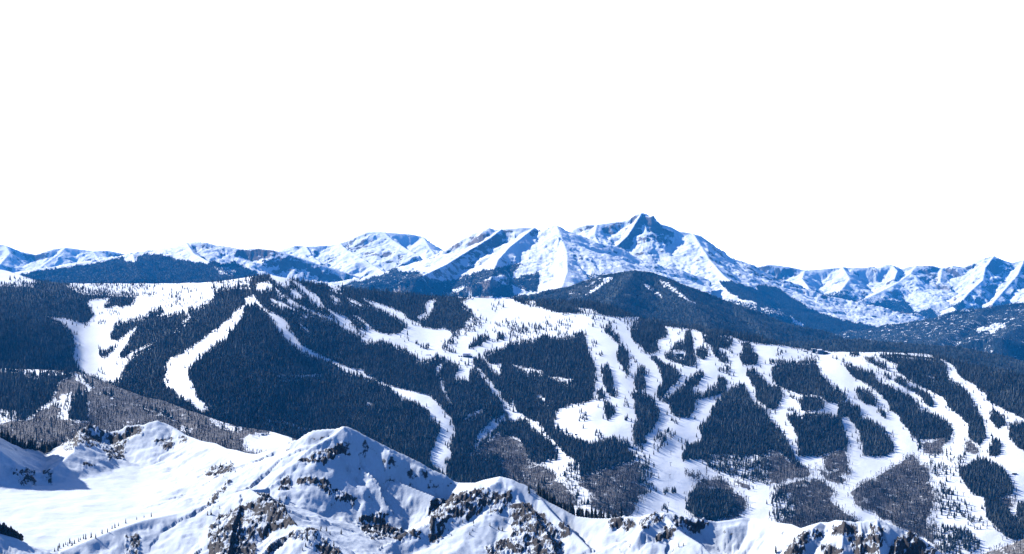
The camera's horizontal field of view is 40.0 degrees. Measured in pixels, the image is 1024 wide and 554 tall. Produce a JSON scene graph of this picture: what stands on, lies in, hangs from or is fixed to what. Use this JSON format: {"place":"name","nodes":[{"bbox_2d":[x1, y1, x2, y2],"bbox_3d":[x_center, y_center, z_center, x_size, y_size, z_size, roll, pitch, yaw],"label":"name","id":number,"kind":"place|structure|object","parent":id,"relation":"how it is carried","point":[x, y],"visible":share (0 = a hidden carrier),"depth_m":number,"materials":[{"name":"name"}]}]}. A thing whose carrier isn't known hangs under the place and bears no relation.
{"place":"outdoors","nodes":[
{"label":"outdoors","id":0,"kind":"place"},
{"bbox_2d":[0,245,124,272],"bbox_3d":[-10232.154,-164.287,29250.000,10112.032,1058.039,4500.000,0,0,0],"label":"snowy mountain","id":1,"kind":"structure","parent":0,"point":[12,260],"depth_m":29629.03,"materials":[{"name":"white snow"}]},
{"bbox_2d":[0,368,297,453],"bbox_3d":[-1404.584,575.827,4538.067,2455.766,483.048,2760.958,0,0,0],"label":"aspen hill","id":2,"kind":"structure","parent":0,"point":[272,441],"depth_m":4606.35,"materials":[{"name":"plant"}]},
{"bbox_2d":[15,242,360,283],"bbox_3d":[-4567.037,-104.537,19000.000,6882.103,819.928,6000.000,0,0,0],"label":"wooded mountain","id":3,"kind":"structure","parent":0,"point":[272,262],"depth_m":20125.23,"materials":[{"name":"plant"}]},
{"bbox_2d":[279,232,442,277],"bbox_3d":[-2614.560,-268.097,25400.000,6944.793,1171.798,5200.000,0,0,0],"label":"snowy mountain","id":4,"kind":"structure","parent":0,"point":[365,254],"depth_m":25729.39,"materials":[{"name":"white snow"}]},
{"bbox_2d":[0,421,941,553],"bbox_3d":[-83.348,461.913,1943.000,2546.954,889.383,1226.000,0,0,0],"label":"snowy ridge","id":5,"kind":"structure","parent":0,"point":[365,494],"depth_m":1750.75,"materials":[{"name":"white snow"}]},
{"bbox_2d":[0,522,23,540],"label":"conifer trees","id":6,"kind":"object","parent":5,"relation":"on","point":[7,531],"visible":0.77,"depth_m":1504.12,"materials":[{"name":"green plant"}]},
{"bbox_2d":[568,500,573,513],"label":"conifer","id":7,"kind":"object","parent":5,"relation":"on","point":[570,510],"visible":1,"depth_m":1735.35,"materials":[{"name":"green plant"}]},
{"bbox_2d":[589,506,593,517],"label":"conifer","id":8,"kind":"object","parent":5,"relation":"on","point":[591,514],"visible":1,"depth_m":1719.84,"materials":[{"name":"green plant"}]},
{"bbox_2d":[593,507,597,517],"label":"conifer","id":9,"kind":"object","parent":5,"relation":"on","point":[595,513],"visible":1,"depth_m":1715.94,"materials":[{"name":"green plant"}]},
{"bbox_2d":[0,270,1023,553],"bbox_3d":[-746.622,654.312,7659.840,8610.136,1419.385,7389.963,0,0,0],"label":"ski mountain","id":10,"kind":"structure","parent":0,"point":[90,336],"depth_m":5719.69,"materials":[{"name":"white snow"}]},
{"bbox_2d":[463,353,472,356],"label":"day lodge","id":11,"kind":"structure","parent":10,"relation":"on","point":[466,355],"depth_m":6297.26,"materials":[{"name":"white wood"}]},
{"bbox_2d":[0,366,1016,552],"bbox_3d":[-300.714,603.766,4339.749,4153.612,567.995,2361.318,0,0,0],"label":"bare aspen wood","id":12,"kind":"object","parent":10,"relation":"on","point":[801,517],"visible":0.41,"depth_m":4829.46,"materials":[{"name":"grey plant"}]},
{"bbox_2d":[0,273,1023,553],"bbox_3d":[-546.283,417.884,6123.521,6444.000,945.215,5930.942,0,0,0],"label":"conifer forest","id":13,"kind":"object","parent":10,"relation":"on","point":[268,387],"visible":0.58,"depth_m":5753.62,"materials":[{"name":"green plant"}]},
{"bbox_2d":[817,349,827,353],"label":"ski lodge","id":14,"kind":"structure","parent":10,"relation":"on","point":[820,351],"depth_m":6708.78,"materials":[{"name":"white wood"}]},
{"bbox_2d":[0,0,1023,269],"label":"sky","id":15,"kind":"structure","parent":0,"point":[799,134],"materials":[{"name":"white"}]},
{"bbox_2d":[328,226,710,298],"bbox_3d":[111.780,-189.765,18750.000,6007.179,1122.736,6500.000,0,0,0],"label":"snowy mountain","id":16,"kind":"structure","parent":0,"point":[557,257],"depth_m":19247.56,"materials":[{"name":"white snow"}]},
{"bbox_2d":[508,270,847,341],"bbox_3d":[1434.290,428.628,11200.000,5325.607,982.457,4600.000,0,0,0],"label":"wooded hill","id":17,"kind":"structure","parent":0,"point":[611,287],"depth_m":11822.95,"materials":[{"name":"plant"}]},
{"bbox_2d":[569,213,924,332],"bbox_3d":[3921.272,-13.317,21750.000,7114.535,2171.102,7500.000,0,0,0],"label":"mountain peak","id":18,"kind":"structure","parent":0,"point":[646,237],"depth_m":23044.92,"materials":[{"name":"white snow"}]},
{"bbox_2d":[758,256,1023,318],"bbox_3d":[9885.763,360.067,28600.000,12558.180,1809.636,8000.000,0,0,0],"label":"snowy mountain","id":19,"kind":"structure","parent":0,"point":[991,281],"depth_m":30021.70,"materials":[{"name":"white snow"}]},
{"bbox_2d":[783,338,1023,373],"bbox_3d":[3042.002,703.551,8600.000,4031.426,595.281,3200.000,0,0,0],"label":"wooded hill","id":20,"kind":"structure","parent":0,"point":[861,345],"depth_m":9083.46,"materials":[{"name":"plant"}]},
{"bbox_2d":[837,302,1023,360],"bbox_3d":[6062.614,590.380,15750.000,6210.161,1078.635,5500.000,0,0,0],"label":"wooded hill","id":21,"kind":"structure","parent":0,"point":[992,333],"depth_m":15644.97,"materials":[{"name":"plant"}]},
{"bbox_2d":[980,533,1023,553],"bbox_3d":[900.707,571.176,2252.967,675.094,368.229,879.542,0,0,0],"label":"bare aspen hillside","id":22,"kind":"structure","parent":0,"point":[991,549],"depth_m":2581.27,"materials":[{"name":"snow"}]},
{"bbox_3d":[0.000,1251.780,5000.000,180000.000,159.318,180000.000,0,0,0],"label":"ground","id":23,"kind":"structure","parent":0,"visible":0},
{"bbox_2d":[20,252,1023,372],"bbox_3d":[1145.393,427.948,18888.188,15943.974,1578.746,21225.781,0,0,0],"label":"distant forest","id":24,"kind":"object","parent":23,"relation":"on","point":[815,323],"visible":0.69,"depth_m":17046.46,"materials":[{"name":"plant"}]}
]}

